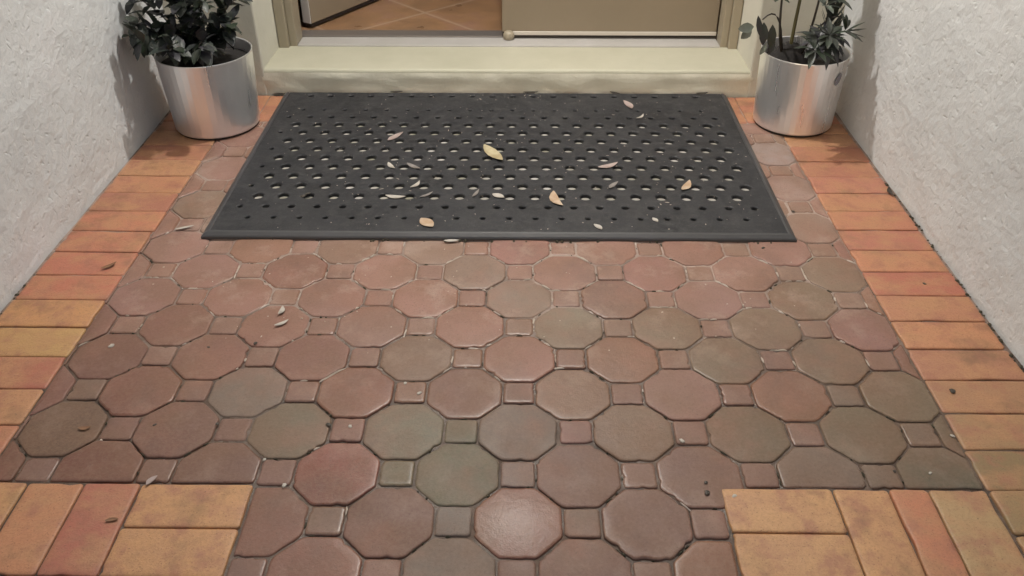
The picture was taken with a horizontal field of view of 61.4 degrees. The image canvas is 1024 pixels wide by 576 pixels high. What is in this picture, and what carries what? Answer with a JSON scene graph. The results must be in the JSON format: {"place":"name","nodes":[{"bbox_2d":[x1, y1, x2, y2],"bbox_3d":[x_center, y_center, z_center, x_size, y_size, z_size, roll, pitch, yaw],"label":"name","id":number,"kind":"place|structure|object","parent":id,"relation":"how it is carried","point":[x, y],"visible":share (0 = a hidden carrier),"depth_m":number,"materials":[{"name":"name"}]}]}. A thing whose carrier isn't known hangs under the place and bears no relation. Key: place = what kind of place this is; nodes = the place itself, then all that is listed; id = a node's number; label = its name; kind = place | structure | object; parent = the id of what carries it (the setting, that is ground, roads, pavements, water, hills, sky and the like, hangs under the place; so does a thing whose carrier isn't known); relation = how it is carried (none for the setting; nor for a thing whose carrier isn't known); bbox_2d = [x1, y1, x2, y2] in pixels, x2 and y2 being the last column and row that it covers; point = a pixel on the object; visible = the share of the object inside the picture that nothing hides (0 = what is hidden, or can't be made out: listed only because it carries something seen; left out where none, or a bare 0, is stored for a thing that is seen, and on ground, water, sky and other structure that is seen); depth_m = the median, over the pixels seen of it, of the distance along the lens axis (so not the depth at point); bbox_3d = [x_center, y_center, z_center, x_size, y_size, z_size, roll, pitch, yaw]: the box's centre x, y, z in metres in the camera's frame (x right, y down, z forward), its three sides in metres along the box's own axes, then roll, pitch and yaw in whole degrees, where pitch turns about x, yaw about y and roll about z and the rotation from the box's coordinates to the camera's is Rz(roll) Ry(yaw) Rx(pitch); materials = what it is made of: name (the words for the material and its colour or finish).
{"place":"outdoors","nodes":[
{"label":"outdoors","id":0,"kind":"place"},
{"bbox_2d":[0,95,1023,575],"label":"octagon paving","id":1,"kind":"structure","parent":0,"point":[516,524],"depth_m":1.74,"materials":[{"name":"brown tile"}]},
{"bbox_2d":[78,426,90,429],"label":"fallen leaf","id":2,"kind":"object","parent":1,"relation":"on","point":[83,427],"visible":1,"depth_m":1.66,"materials":[{"name":"brown plant"}]},
{"bbox_2d":[278,305,284,313],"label":"fallen leaf","id":3,"kind":"object","parent":1,"relation":"on","point":[282,310],"visible":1,"depth_m":1.97,"materials":[{"name":"beige plant"}]},
{"bbox_2d":[275,319,287,325],"bbox_3d":[-0.516,0.079,1.931,0.035,0.003,0.010,-22,40,-28],"label":"fallen leaf","id":4,"kind":"object","parent":1,"relation":"on","point":[281,323],"visible":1,"depth_m":1.93,"materials":[{"name":"beige plant"}]},
{"bbox_2d":[444,239,457,241],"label":"fallen leaf","id":5,"kind":"object","parent":1,"relation":"on","point":[450,240],"visible":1,"depth_m":2.22,"materials":[{"name":"white plant"}]},
{"bbox_2d":[79,232,893,514],"bbox_3d":[-0.047,0.165,1.814,1.797,0.004,1.101,0,35,1],"label":"mortar residue","id":6,"kind":"object","parent":1,"relation":"on","point":[245,359],"visible":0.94,"depth_m":1.99},
{"bbox_2d":[201,92,796,241],"bbox_3d":[-0.031,-0.401,2.613,1.542,0.016,0.952,0,35,1],"label":"door mat","id":7,"kind":"object","parent":1,"relation":"on","point":[241,212],"depth_m":2.51,"materials":[{"name":"rubber"}]},
{"bbox_2d":[388,132,402,139],"bbox_3d":[-0.369,-0.475,2.703,0.022,0.006,0.073,17,38,23],"label":"fallen leaf","id":8,"kind":"object","parent":7,"relation":"on","point":[394,136],"visible":1,"depth_m":2.71,"materials":[{"name":"pink plant"}]},
{"bbox_2d":[386,195,404,198],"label":"fallen leaf","id":9,"kind":"object","parent":7,"relation":"on","point":[394,196],"visible":1,"depth_m":2.38,"materials":[{"name":"white plant"}]},
{"bbox_2d":[407,163,420,168],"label":"fallen leaf","id":10,"kind":"object","parent":7,"relation":"on","point":[413,165],"visible":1,"depth_m":2.54,"materials":[{"name":"grey plant"}]},
{"bbox_2d":[420,218,433,226],"bbox_3d":[-0.224,-0.172,2.267,0.040,0.005,0.044,0,35,1],"label":"fallen leaf","id":11,"kind":"object","parent":7,"relation":"on","point":[427,222],"visible":1,"depth_m":2.27,"materials":[{"name":"beige plant"}]},
{"bbox_2d":[483,144,502,159],"bbox_3d":[-0.056,-0.407,2.602,0.038,0.009,0.120,-19,39,-25],"label":"fallen leaf","id":12,"kind":"object","parent":7,"relation":"on","point":[492,152],"visible":1,"depth_m":2.61,"materials":[{"name":"beige plant"}]},
{"bbox_2d":[492,193,503,197],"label":"fallen leaf","id":13,"kind":"object","parent":7,"relation":"on","point":[498,195],"visible":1,"depth_m":2.39,"materials":[{"name":"white plant"}]},
{"bbox_2d":[267,95,758,226],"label":"dust specks","id":14,"kind":"object","parent":7,"relation":"on","point":[513,186],"visible":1,"depth_m":2.53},
{"bbox_2d":[549,191,562,204],"bbox_3d":[0.117,-0.244,2.369,0.026,0.007,0.085,-7,35,-10],"label":"fallen leaf","id":15,"kind":"object","parent":7,"relation":"on","point":[554,197],"visible":1,"depth_m":2.38,"materials":[{"name":"beige plant"}]},
{"bbox_2d":[598,162,617,167],"bbox_3d":[0.283,-0.360,2.536,0.068,0.006,0.022,-14,37,-19],"label":"fallen leaf","id":16,"kind":"object","parent":7,"relation":"on","point":[610,165],"visible":1,"depth_m":2.54,"materials":[{"name":"plant"}]},
{"bbox_2d":[609,181,617,187],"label":"fallen leaf","id":17,"kind":"object","parent":7,"relation":"on","point":[612,185],"visible":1,"depth_m":2.44,"materials":[{"name":"grey plant"}]},
{"bbox_2d":[623,100,632,107],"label":"fallen leaf","id":18,"kind":"object","parent":7,"relation":"on","point":[628,104],"visible":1,"depth_m":2.91,"materials":[{"name":"plant"}]},
{"bbox_2d":[681,180,690,189],"bbox_3d":[0.494,-0.289,2.434,0.022,0.005,0.066,21,40,27],"label":"fallen leaf","id":19,"kind":"object","parent":7,"relation":"on","point":[686,185],"visible":1,"depth_m":2.44,"materials":[{"name":"plant"}]},
{"bbox_2d":[255,126,748,200],"bbox_3d":[-0.031,-0.402,2.626,1.488,0.002,0.923,0,35,1],"label":"pale grit","id":20,"kind":"object","parent":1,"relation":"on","point":[523,188],"visible":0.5,"depth_m":2.55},
{"bbox_2d":[0,96,1023,575],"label":"brick paving","id":21,"kind":"structure","parent":0,"point":[52,310],"depth_m":1.63,"materials":[{"name":"brick"}]},
{"bbox_2d":[101,262,115,267],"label":"fallen leaf","id":22,"kind":"object","parent":21,"relation":"on","point":[109,265],"visible":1,"depth_m":2.12,"materials":[{"name":"brown plant"}]},
{"bbox_2d":[105,517,117,521],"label":"fallen leaf","id":23,"kind":"object","parent":21,"relation":"on","point":[111,519],"visible":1,"depth_m":1.48,"materials":[{"name":"brown plant"}]},
{"bbox_2d":[146,475,156,484],"bbox_3d":[-0.649,0.345,1.549,0.011,0.003,0.026,13,37,18],"label":"fallen leaf","id":24,"kind":"object","parent":21,"relation":"on","point":[150,480],"visible":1,"depth_m":1.55,"materials":[{"name":"beige plant"}]},
{"bbox_2d":[154,37,259,140],"bbox_3d":[-0.961,-0.639,2.756,0.296,0.246,0.295,0,35,1],"label":"flower pot","id":25,"kind":"object","parent":21,"relation":"on","point":[218,100],"visible":0.73,"depth_m":2.67,"materials":[{"name":"metal"}]},
{"bbox_2d":[122,0,252,66],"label":"potted plant","id":26,"kind":"object","parent":25,"relation":"on","point":[185,40],"visible":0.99,"depth_m":2.55,"materials":[{"name":"green plant"}]},
{"bbox_2d":[0,183,1023,370],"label":"dirt","id":27,"kind":"structure","parent":21,"relation":"on","point":[886,184],"depth_m":2.20,"materials":[{"name":"brown soil"}]},
{"bbox_2d":[753,36,850,137],"bbox_3d":[0.917,-0.652,2.759,0.271,0.260,0.271,0,35,1],"label":"flower pot","id":28,"kind":"object","parent":21,"relation":"on","point":[795,97],"visible":0.78,"depth_m":2.68,"materials":[{"name":"metal"}]},
{"bbox_2d":[738,0,864,69],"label":"potted plant","id":29,"kind":"object","parent":28,"relation":"on","point":[826,39],"visible":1,"depth_m":2.53,"materials":[{"name":"green plant"}]},
{"bbox_2d":[887,187,893,194],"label":"fallen leaf","id":30,"kind":"object","parent":21,"relation":"on","point":[889,190],"visible":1,"depth_m":2.43,"materials":[{"name":"plant"}]},
{"label":"ground","id":31,"kind":"structure","parent":0,"visible":0},
{"bbox_2d":[0,0,169,311],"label":"rendered wall","id":32,"kind":"structure","parent":31,"relation":"on","point":[84,108],"depth_m":2.23,"materials":[{"name":"white paint"}]},
{"bbox_2d":[162,0,845,96],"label":"house","id":33,"kind":"structure","parent":31,"relation":"on","point":[542,46],"depth_m":3.11,"materials":[{"name":"beige paint"}]},
{"bbox_2d":[300,0,375,26],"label":"door","id":34,"kind":"structure","parent":33,"relation":"in","point":[314,12],"depth_m":3.36,"materials":[{"name":"beige paint"}]},
{"bbox_2d":[502,0,720,39],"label":"door","id":35,"kind":"structure","parent":33,"relation":"in","point":[520,18],"depth_m":3.19,"materials":[{"name":"beige paint"}]},
{"bbox_2d":[835,0,1023,367],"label":"rendered wall","id":36,"kind":"structure","parent":31,"relation":"on","point":[929,111],"depth_m":2.10,"materials":[{"name":"white paint"}]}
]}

